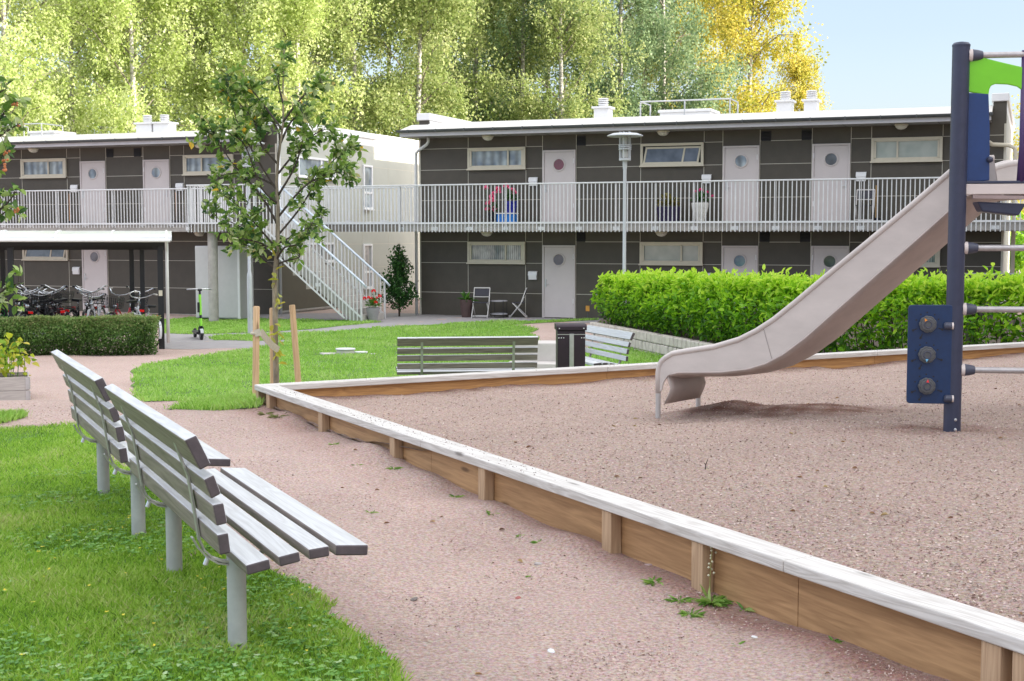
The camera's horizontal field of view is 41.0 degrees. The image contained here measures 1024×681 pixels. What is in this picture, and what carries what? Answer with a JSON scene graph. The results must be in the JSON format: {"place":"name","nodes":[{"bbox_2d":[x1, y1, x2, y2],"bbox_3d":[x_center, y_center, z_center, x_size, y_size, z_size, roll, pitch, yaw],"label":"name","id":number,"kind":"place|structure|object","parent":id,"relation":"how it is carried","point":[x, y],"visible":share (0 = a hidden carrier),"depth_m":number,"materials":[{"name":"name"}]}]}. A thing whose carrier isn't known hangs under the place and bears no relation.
{"place":"outdoors","nodes":[
{"label":"outdoors","id":0,"kind":"place"},
{"bbox_2d":[0,420,414,680],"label":"lawn","id":1,"kind":"structure","parent":0,"point":[60,434],"depth_m":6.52,"materials":[{"name":"plant"}]},
{"bbox_2d":[51,349,230,537],"bbox_3d":[-2.245,0.700,8.133,0.701,1.174,1.960,-2,5,-25],"label":"park bench","id":2,"kind":"object","parent":1,"relation":"on","point":[95,414],"visible":0.65,"depth_m":7.59,"materials":[{"name":"wood"}]},
{"bbox_2d":[0,468,398,680],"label":"clover","id":3,"kind":"object","parent":1,"relation":"on","point":[215,664],"visible":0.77,"depth_m":5.49,"materials":[{"name":"green plant"}]},
{"bbox_2d":[104,384,367,652],"bbox_3d":[-1.288,0.856,6.075,0.701,1.174,1.960,-2,5,-25],"label":"park bench","id":4,"kind":"object","parent":1,"relation":"on","point":[169,462],"visible":0.97,"depth_m":5.60,"materials":[{"name":"wood"}]},
{"bbox_2d":[162,393,263,410],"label":"grass","id":5,"kind":"structure","parent":0,"point":[228,402],"depth_m":13.17,"materials":[{"name":"green plant"}]},
{"bbox_2d":[164,316,380,333],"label":"lawn","id":6,"kind":"structure","parent":0,"point":[290,328],"depth_m":36.87,"materials":[{"name":"plant"}]},
{"bbox_2d":[195,246,253,318],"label":"storage cupboard","id":7,"kind":"object","parent":6,"relation":"on","point":[232,280],"visible":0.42,"depth_m":41.00,"materials":[{"name":"white metal"}]},
{"bbox_2d":[129,318,598,401],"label":"lawn","id":8,"kind":"structure","parent":0,"point":[155,381],"depth_m":25.96,"materials":[{"name":"plant"}]},
{"bbox_2d":[396,336,537,374],"bbox_3d":[-0.646,0.507,19.331,1.960,1.174,0.701,-1,4,-7],"label":"park bench","id":9,"kind":"object","parent":8,"relation":"on","point":[421,368],"visible":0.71,"depth_m":19.05,"materials":[{"name":"wood"}]},
{"bbox_2d":[554,323,586,367],"bbox_3d":[0.865,0.458,20.289,0.450,1.420,0.368,0,4,-3],"label":"litter bin","id":10,"kind":"object","parent":8,"relation":"on","point":[570,344],"visible":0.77,"depth_m":20.10,"materials":[{"name":"metal"}]},
{"bbox_2d":[585,325,634,365],"bbox_3d":[1.296,0.396,22.317,0.701,1.174,1.960,-1,5,-18],"label":"park bench","id":11,"kind":"object","parent":8,"relation":"on","point":[615,333],"visible":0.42,"depth_m":22.10,"materials":[{"name":"wood"}]},
{"bbox_2d":[165,313,600,348],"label":"paved path","id":12,"kind":"structure","parent":0,"point":[184,341],"depth_m":38.01,"materials":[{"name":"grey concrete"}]},
{"bbox_2d":[187,288,211,339],"bbox_3d":[-7.439,-0.647,32.766,0.563,1.226,1.154,0,4,-4],"label":"kick scooter","id":13,"kind":"object","parent":12,"relation":"on","point":[199,331],"visible":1,"depth_m":32.39,"materials":[{"name":"metal"}]},
{"bbox_2d":[255,187,390,321],"bbox_3d":[-5.449,-2.483,39.466,3.593,4.029,1.572,2,5,21],"label":"outdoor staircase","id":14,"kind":"structure","parent":12,"relation":"on","point":[328,283],"depth_m":39.04,"materials":[{"name":"metal"}]},
{"bbox_2d":[363,289,381,321],"bbox_3d":[-3.927,-0.991,38.581,0.490,0.928,0.513,3,5,32],"label":"potted plant","id":15,"kind":"object","parent":12,"relation":"on","point":[373,313],"visible":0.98,"depth_m":38.49,"materials":[{"name":"green plant"}]},
{"bbox_2d":[458,291,478,316],"bbox_3d":[-1.285,-1.087,40.003,0.549,0.813,0.552,-2,5,-25],"label":"potted plant","id":16,"kind":"object","parent":12,"relation":"on","point":[466,305],"visible":1,"depth_m":39.88,"materials":[{"name":"green plant"}]},
{"bbox_2d":[471,287,489,317],"bbox_3d":[-0.908,-1.097,39.802,0.488,0.885,0.541,1,4,9],"label":"folding chair","id":17,"kind":"object","parent":12,"relation":"on","point":[481,292],"visible":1,"depth_m":39.96,"materials":[{"name":"white metal"}]},
{"bbox_2d":[33,405,950,680],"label":"gravel path","id":18,"kind":"structure","parent":0,"point":[395,527],"depth_m":6.67,"materials":[{"name":"beige gravel"}]},
{"bbox_2d":[0,353,1023,680],"bbox_3d":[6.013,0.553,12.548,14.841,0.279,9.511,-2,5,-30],"label":"play gravel","id":19,"kind":"structure","parent":18,"relation":"on","point":[875,485],"depth_m":8.92,"materials":[{"name":"beige gravel"}]},
{"bbox_2d":[655,41,1023,431],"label":"play tower","id":20,"kind":"structure","parent":19,"relation":"on","point":[949,206],"depth_m":9.87,"materials":[{"name":"metal"}]},
{"bbox_2d":[271,388,1021,678],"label":"fallen leaves","id":21,"kind":"object","parent":18,"relation":"on","point":[871,512],"visible":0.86,"depth_m":8.04,"materials":[{"name":"plant"}]},
{"bbox_2d":[694,584,733,607],"bbox_3d":[0.964,1.224,6.507,0.229,0.089,0.232,-2,5,-25],"label":"weed","id":22,"kind":"object","parent":18,"relation":"on","point":[720,601],"visible":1,"depth_m":6.50,"materials":[{"name":"green plant"}]},
{"bbox_2d":[0,265,1020,428],"bbox_3d":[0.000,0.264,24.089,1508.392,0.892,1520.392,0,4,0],"label":"ground","id":23,"kind":"structure","parent":0,"point":[49,386],"depth_m":24.70,"materials":[{"name":"beige gravel"}]},
{"bbox_2d":[0,372,30,399],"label":"planter box","id":24,"kind":"object","parent":23,"relation":"on","point":[13,387],"visible":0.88,"depth_m":20.35,"materials":[{"name":"grey wood"}]},
{"bbox_2d":[0,332,39,376],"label":"leafy plant","id":25,"kind":"object","parent":24,"relation":"in","point":[5,370],"visible":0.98,"depth_m":20.70,"materials":[{"name":"green plant"}]},
{"bbox_2d":[0,76,31,315],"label":"young tree","id":26,"kind":"object","parent":23,"relation":"on","point":[14,99],"visible":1,"depth_m":12.12,"materials":[{"name":"green plant"}]},
{"bbox_2d":[24,288,54,314],"bbox_3d":[-10.744,-0.542,30.989,0.672,1.240,1.837,4,3,-20],"label":"bicycle","id":27,"kind":"object","parent":23,"relation":"on","point":[37,302],"visible":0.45,"depth_m":30.60,"materials":[{"name":"black metal"}]},
{"bbox_2d":[17,286,62,340],"bbox_3d":[-10.533,-0.536,30.587,0.672,1.301,1.837,-6,2,17],"label":"bicycle","id":28,"kind":"object","parent":23,"relation":"on","point":[22,313],"visible":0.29,"depth_m":30.32,"materials":[{"name":"metal"}]},
{"bbox_2d":[0,0,96,136],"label":"birch tree","id":29,"kind":"object","parent":23,"relation":"on","point":[62,52],"visible":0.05,"depth_m":65.06,"materials":[{"name":"green plant"}]},
{"bbox_2d":[0,0,101,136],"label":"birch tree","id":30,"kind":"object","parent":23,"relation":"on","point":[7,54],"visible":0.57,"depth_m":51.58,"materials":[{"name":"green plant"}]},
{"bbox_2d":[7,0,151,135],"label":"birch tree","id":31,"kind":"object","parent":23,"relation":"on","point":[87,71],"visible":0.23,"depth_m":55.70,"materials":[{"name":"green plant"}]},
{"bbox_2d":[0,312,161,355],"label":"clipped hedge","id":32,"kind":"object","parent":23,"relation":"on","point":[116,327],"visible":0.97,"depth_m":27.80,"materials":[{"name":"green plant"}]},
{"bbox_2d":[65,285,104,316],"bbox_3d":[-10.016,-0.621,31.937,0.672,1.281,1.837,6,5,8],"label":"bicycle","id":33,"kind":"object","parent":23,"relation":"on","point":[68,311],"visible":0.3,"depth_m":31.69,"materials":[{"name":"black metal"}]},
{"bbox_2d":[0,230,171,348],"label":"bicycle shelter","id":34,"kind":"object","parent":23,"relation":"on","point":[130,241],"visible":0.78,"depth_m":29.43,"materials":[{"name":"white metal"}]},
{"bbox_2d":[78,285,106,337],"bbox_3d":[-9.523,-0.605,31.374,0.672,1.299,1.837,-6,5,-4],"label":"bicycle","id":35,"kind":"object","parent":23,"relation":"on","point":[102,308],"visible":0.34,"depth_m":31.12,"materials":[{"name":"metal"}]},
{"bbox_2d":[17,0,179,133],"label":"birch tree","id":36,"kind":"object","parent":23,"relation":"on","point":[109,76],"visible":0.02,"depth_m":70.13,"materials":[{"name":"green plant"}]},
{"bbox_2d":[100,287,139,341],"bbox_3d":[-8.817,-0.547,31.064,0.672,1.272,1.837,8,6,13],"label":"bicycle","id":37,"kind":"object","parent":23,"relation":"on","point":[117,305],"visible":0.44,"depth_m":30.64,"materials":[{"name":"metal"}]},
{"bbox_2d":[21,0,242,133],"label":"birch tree","id":38,"kind":"object","parent":23,"relation":"on","point":[118,112],"visible":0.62,"depth_m":54.04,"materials":[{"name":"green plant"}]},
{"bbox_2d":[127,292,161,345],"bbox_3d":[-8.159,-0.457,30.322,0.672,1.192,1.836,1,3,-39],"label":"bicycle","id":39,"kind":"object","parent":23,"relation":"on","point":[160,324],"visible":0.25,"depth_m":30.10,"materials":[{"name":"metal"}]},
{"bbox_2d":[114,1,237,130],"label":"birch tree","id":40,"kind":"object","parent":23,"relation":"on","point":[197,46],"visible":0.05,"depth_m":70.03,"materials":[{"name":"green plant"}]},
{"bbox_2d":[131,0,264,130],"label":"birch tree","id":41,"kind":"object","parent":23,"relation":"on","point":[206,86],"visible":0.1,"depth_m":58.53,"materials":[{"name":"green plant"}]},
{"bbox_2d":[0,114,419,314],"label":"apartment building","id":42,"kind":"structure","parent":23,"relation":"on","point":[143,174],"depth_m":45.31,"materials":[{"name":"paint"}]},
{"bbox_2d":[19,158,66,178],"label":"window","id":43,"kind":"structure","parent":42,"relation":"in","point":[48,167],"depth_m":46.14,"materials":[{"name":"glass"}]},
{"bbox_2d":[21,250,68,260],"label":"window","id":44,"kind":"structure","parent":42,"relation":"in","point":[29,255],"depth_m":46.35,"materials":[{"name":"glass"}]},
{"bbox_2d":[79,161,106,222],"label":"door","id":45,"kind":"structure","parent":42,"relation":"in","point":[92,173],"depth_m":45.48,"materials":[{"name":"metal"}]},
{"bbox_2d":[82,250,108,311],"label":"door","id":46,"kind":"structure","parent":42,"relation":"in","point":[94,262],"depth_m":45.69,"materials":[{"name":"metal"}]},
{"bbox_2d":[142,159,169,224],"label":"door","id":47,"kind":"structure","parent":42,"relation":"in","point":[156,173],"depth_m":44.60,"materials":[{"name":"metal"}]},
{"bbox_2d":[182,154,233,175],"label":"window","id":48,"kind":"structure","parent":42,"relation":"in","point":[192,164],"depth_m":43.93,"materials":[{"name":"glass"}]},
{"bbox_2d":[297,156,335,179],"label":"window","id":49,"kind":"structure","parent":42,"relation":"in","point":[305,164],"depth_m":44.81,"materials":[{"name":"white metal"}]},
{"bbox_2d":[308,243,336,262],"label":"window","id":50,"kind":"structure","parent":42,"relation":"in","point":[332,244],"depth_m":46.15,"materials":[{"name":"white glass"}]},
{"bbox_2d":[362,165,374,209],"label":"window","id":51,"kind":"structure","parent":42,"relation":"in","point":[367,170],"depth_m":48.89,"materials":[{"name":"white glass"}]},
{"bbox_2d":[363,244,374,289],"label":"window","id":52,"kind":"structure","parent":42,"relation":"in","point":[367,248],"depth_m":49.06,"materials":[{"name":"white glass"}]},
{"bbox_2d":[140,0,354,130],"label":"birch tree","id":53,"kind":"object","parent":23,"relation":"on","point":[238,51],"visible":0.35,"depth_m":56.33,"materials":[{"name":"green plant"}]},
{"bbox_2d":[242,141,264,332],"bbox_3d":[-6.617,-2.501,34.449,0.856,5.065,0.856,0,4,0],"label":"street lamp","id":54,"kind":"object","parent":23,"relation":"on","point":[249,301],"visible":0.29,"depth_m":34.48,"materials":[{"name":"grey metal"}]},
{"bbox_2d":[252,306,259,395],"bbox_3d":[-2.734,0.285,14.614,0.101,1.306,0.072,0,4,0],"label":"tree stake","id":55,"kind":"object","parent":23,"relation":"on","point":[256,325],"visible":0.73,"depth_m":14.57,"materials":[{"name":"brown wood"}]},
{"bbox_2d":[250,328,279,352],"bbox_3d":[-2.690,0.007,14.906,0.138,0.325,0.748,0,4,5],"label":"tree strap","id":56,"kind":"object","parent":55,"relation":"attached to","point":[269,342],"visible":1,"depth_m":14.77,"materials":[{"name":"beige fabric"}]},
{"bbox_2d":[269,308,272,383],"bbox_3d":[-2.703,0.304,15.487,0.077,1.347,0.072,0,4,0],"label":"tree stake","id":57,"kind":"object","parent":23,"relation":"on","point":[271,350],"visible":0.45,"depth_m":15.44,"materials":[{"name":"brown wood"}]},
{"bbox_2d":[186,40,367,382],"bbox_3d":[-2.634,-1.163,15.275,2.054,4.369,1.229,0,4,0],"label":"young tree","id":58,"kind":"object","parent":23,"relation":"on","point":[239,140],"visible":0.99,"depth_m":15.17,"materials":[{"name":"green plant"}]},
{"bbox_2d":[196,0,365,121],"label":"birch tree","id":59,"kind":"object","parent":23,"relation":"on","point":[289,49],"visible":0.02,"depth_m":71.55,"materials":[{"name":"green plant"}]},
{"bbox_2d":[289,305,300,381],"bbox_3d":[-2.483,0.292,15.818,0.167,1.414,0.072,0,4,0],"label":"tree stake","id":60,"kind":"object","parent":23,"relation":"on","point":[295,346],"visible":0.66,"depth_m":15.77,"materials":[{"name":"brown wood"}]},
{"bbox_2d":[208,0,393,128],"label":"birch tree","id":61,"kind":"object","parent":23,"relation":"on","point":[307,14],"visible":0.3,"depth_m":55.69,"materials":[{"name":"green plant"}]},
{"bbox_2d":[186,184,418,321],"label":"walkway bridge","id":62,"kind":"structure","parent":23,"relation":"on","point":[349,225],"depth_m":40.40,"materials":[{"name":"metal"}]},
{"bbox_2d":[281,0,422,137],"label":"birch tree","id":63,"kind":"object","parent":23,"relation":"on","point":[378,99],"visible":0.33,"depth_m":60.56,"materials":[{"name":"green plant"}]},
{"bbox_2d":[315,0,451,133],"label":"birch tree","id":64,"kind":"object","parent":23,"relation":"on","point":[411,44],"visible":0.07,"depth_m":75.18,"materials":[{"name":"green plant"}]},
{"bbox_2d":[372,244,421,315],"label":"shrub","id":65,"kind":"object","parent":23,"relation":"on","point":[400,277],"visible":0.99,"depth_m":40.82,"materials":[{"name":"green plant"}]},
{"bbox_2d":[314,0,494,140],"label":"birch tree","id":66,"kind":"object","parent":23,"relation":"on","point":[447,92],"visible":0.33,"depth_m":61.16,"materials":[{"name":"green plant"}]},
{"bbox_2d":[393,1,517,124],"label":"birch tree","id":67,"kind":"object","parent":23,"relation":"on","point":[459,46],"visible":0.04,"depth_m":79.39,"materials":[{"name":"green plant"}]},
{"bbox_2d":[407,0,549,121],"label":"birch tree","id":68,"kind":"object","parent":23,"relation":"on","point":[485,10],"visible":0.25,"depth_m":65.46,"materials":[{"name":"green plant"}]},
{"bbox_2d":[430,0,580,120],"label":"birch tree","id":69,"kind":"object","parent":23,"relation":"on","point":[545,79],"visible":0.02,"depth_m":80.68,"materials":[{"name":"green plant"}]},
{"bbox_2d":[434,0,589,121],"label":"birch tree","id":70,"kind":"object","parent":23,"relation":"on","point":[519,36],"visible":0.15,"depth_m":65.97,"materials":[{"name":"green plant"}]},
{"bbox_2d":[509,340,555,368],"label":"concrete steps","id":71,"kind":"structure","parent":23,"relation":"on","point":[546,355],"depth_m":22.71,"materials":[{"name":"grey concrete"}]},
{"bbox_2d":[478,0,635,118],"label":"birch tree","id":72,"kind":"object","parent":23,"relation":"on","point":[549,76],"visible":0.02,"depth_m":81.18,"materials":[{"name":"green plant"}]},
{"bbox_2d":[498,0,648,120],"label":"birch tree","id":73,"kind":"object","parent":23,"relation":"on","point":[554,37],"visible":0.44,"depth_m":63.88,"materials":[{"name":"green plant"}]},
{"bbox_2d":[550,0,677,116],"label":"birch tree","id":74,"kind":"object","parent":23,"relation":"on","point":[630,69],"visible":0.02,"depth_m":80.74,"materials":[{"name":"green plant"}]},
{"bbox_2d":[531,0,706,118],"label":"birch tree","id":75,"kind":"object","parent":23,"relation":"on","point":[605,84],"visible":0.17,"depth_m":67.28,"materials":[{"name":"green plant"}]},
{"bbox_2d":[254,342,1023,680],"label":"timber edging","id":76,"kind":"object","parent":23,"relation":"on","point":[932,634],"visible":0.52,"depth_m":6.92,"materials":[{"name":"wood"}]},
{"bbox_2d":[590,322,713,354],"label":"block wall","id":77,"kind":"structure","parent":23,"relation":"on","point":[663,344],"depth_m":28.23,"materials":[{"name":"grey concrete"}]},
{"bbox_2d":[601,0,703,116],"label":"birch tree","id":78,"kind":"object","parent":23,"relation":"on","point":[651,77],"visible":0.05,"depth_m":85.90,"materials":[{"name":"green plant"}]},
{"bbox_2d":[611,0,756,115],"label":"birch tree","id":79,"kind":"object","parent":23,"relation":"on","point":[664,45],"visible":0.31,"depth_m":66.63,"materials":[{"name":"green plant"}]},
{"bbox_2d":[651,0,750,115],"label":"birch tree","id":80,"kind":"object","parent":23,"relation":"on","point":[715,39],"visible":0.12,"depth_m":84.74,"materials":[{"name":"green plant"}]},
{"bbox_2d":[396,90,1023,318],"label":"apartment building","id":81,"kind":"structure","parent":23,"relation":"on","point":[783,183],"depth_m":38.47,"materials":[{"name":"metal"}]},
{"bbox_2d":[484,185,500,221],"bbox_3d":[-0.549,-3.953,39.718,0.458,1.109,0.472,-4,6,-45],"label":"potted plant","id":82,"kind":"object","parent":81,"relation":"on","point":[489,203],"visible":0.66,"depth_m":39.66,"materials":[{"name":"pink plant"}]},
{"bbox_2d":[466,147,525,169],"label":"window","id":83,"kind":"structure","parent":81,"relation":"in","point":[491,158],"depth_m":40.33,"materials":[{"name":"glass"}]},
{"bbox_2d":[466,242,525,263],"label":"window","id":84,"kind":"structure","parent":81,"relation":"in","point":[477,252],"depth_m":40.55,"materials":[{"name":"glass"}]},
{"bbox_2d":[542,150,575,221],"bbox_3d":[1.360,-4.461,39.700,1.010,2.110,0.093,2,5,21],"label":"door","id":85,"kind":"structure","parent":81,"relation":"in","point":[557,165],"depth_m":39.71,"materials":[{"name":"metal"}]},
{"bbox_2d":[542,245,575,317],"bbox_3d":[1.360,-1.714,39.908,1.010,2.120,0.093,2,5,21],"label":"door","id":86,"kind":"structure","parent":81,"relation":"in","point":[558,261],"depth_m":39.92,"materials":[{"name":"metal"}]},
{"bbox_2d":[656,192,681,220],"bbox_3d":[4.356,-3.695,38.018,0.735,0.853,0.744,-2,5,-20],"label":"potted plant","id":87,"kind":"object","parent":81,"relation":"on","point":[670,210],"visible":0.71,"depth_m":37.81,"materials":[{"name":"yellow plant"}]},
{"bbox_2d":[638,242,702,265],"bbox_3d":[4.484,-2.452,38.656,1.860,0.660,0.108,2,5,21],"label":"window","id":88,"kind":"structure","parent":81,"relation":"in","point":[651,253],"depth_m":38.67,"materials":[{"name":"glass"}]},
{"bbox_2d":[639,142,703,166],"bbox_3d":[4.484,-5.214,38.447,1.860,0.660,0.108,2,5,21],"label":"window","id":89,"kind":"structure","parent":81,"relation":"in","point":[692,153],"depth_m":38.45,"materials":[{"name":"glass"}]},
{"bbox_2d":[691,188,713,220],"bbox_3d":[5.180,-3.727,37.749,0.567,0.956,0.581,-4,6,-39],"label":"potted plant","id":90,"kind":"object","parent":81,"relation":"on","point":[703,208],"visible":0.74,"depth_m":37.59,"materials":[{"name":"green plant"}]},
{"bbox_2d":[721,246,757,316],"bbox_3d":[6.319,-1.573,38.045,1.010,2.120,0.069,2,5,21],"label":"door","id":91,"kind":"structure","parent":81,"relation":"in","point":[741,258],"depth_m":37.98,"materials":[{"name":"metal"}]},
{"bbox_2d":[723,145,759,220],"bbox_3d":[6.319,-4.319,37.822,1.010,2.110,0.093,2,5,21],"label":"door","id":92,"kind":"structure","parent":81,"relation":"in","point":[739,162],"depth_m":37.82,"materials":[{"name":"metal"}]},
{"bbox_2d":[810,246,848,277],"bbox_3d":[8.614,-1.507,37.175,1.010,2.120,0.069,2,5,21],"label":"door","id":93,"kind":"structure","parent":81,"relation":"in","point":[822,257],"depth_m":37.16,"materials":[{"name":"metal"}]},
{"bbox_2d":[811,143,850,220],"bbox_3d":[8.605,-4.253,36.957,1.010,2.110,0.093,2,5,21],"label":"door","id":94,"kind":"structure","parent":81,"relation":"in","point":[828,160],"depth_m":36.96,"materials":[{"name":"metal"}]},
{"bbox_2d":[855,189,874,220],"bbox_3d":[9.315,-3.560,36.158,0.488,0.885,0.541,2,5,21],"label":"folding chair","id":95,"kind":"object","parent":81,"relation":"on","point":[866,196],"visible":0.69,"depth_m":36.29,"materials":[{"name":"white metal"}]},
{"bbox_2d":[870,136,942,162],"bbox_3d":[10.433,-5.043,36.193,1.860,0.660,0.108,2,5,21],"label":"window","id":96,"kind":"structure","parent":81,"relation":"in","point":[894,149],"depth_m":36.21,"materials":[{"name":"glass"}]},
{"bbox_2d":[921,250,939,266],"bbox_3d":[10.433,-2.281,36.402,1.860,0.660,0.108,2,5,21],"label":"window","id":97,"kind":"structure","parent":81,"relation":"in","point":[934,261],"depth_m":36.14,"materials":[{"name":"glass"}]},
{"bbox_2d":[685,0,829,113],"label":"birch tree","id":98,"kind":"object","parent":23,"relation":"on","point":[747,102],"visible":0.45,"depth_m":73.82,"materials":[{"name":"yellow plant"}]},
{"bbox_2d":[764,47,833,111],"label":"birch tree","id":99,"kind":"object","parent":23,"relation":"on","point":[806,62],"visible":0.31,"depth_m":78.96,"materials":[{"name":"yellow plant"}]},
{"bbox_2d":[1009,212,1023,272],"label":"leafy bush","id":100,"kind":"object","parent":23,"relation":"on","point":[1019,255],"visible":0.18,"depth_m":49.37,"materials":[{"name":"plant"}]},
{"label":"lawn","id":101,"kind":"structure","parent":23,"relation":"on","visible":0},
{"bbox_2d":[0,407,32,423],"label":"grass","id":102,"kind":"structure","parent":101,"relation":"on","point":[7,415],"depth_m":12.30,"materials":[{"name":"green plant"}]},
{"bbox_2d":[0,0,1023,234],"label":"sky","id":103,"kind":"structure","parent":0,"point":[885,54],"materials":[{"name":"blue"}]},
{"bbox_2d":[585,343,665,365],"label":"grass","id":104,"kind":"structure","parent":0,"point":[640,357],"depth_m":27.19,"materials":[{"name":"green plant"}]},
{"bbox_2d":[598,317,1023,352],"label":"planting bed","id":105,"kind":"object","parent":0,"point":[849,335],"visible":0.08,"depth_m":28.63,"materials":[{"name":"soil"}]},
{"bbox_2d":[607,131,642,302],"bbox_3d":[2.670,-2.401,32.511,0.856,5.071,0.856,0,4,0],"label":"street lamp","id":106,"kind":"object","parent":105,"relation":"on","point":[624,149],"visible":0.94,"depth_m":32.36,"materials":[{"name":"grey metal"}]},
{"bbox_2d":[590,262,1023,352],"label":"bright hedge","id":107,"kind":"object","parent":105,"relation":"on","point":[679,296],"visible":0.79,"depth_m":24.34,"materials":[{"name":"green plant"}]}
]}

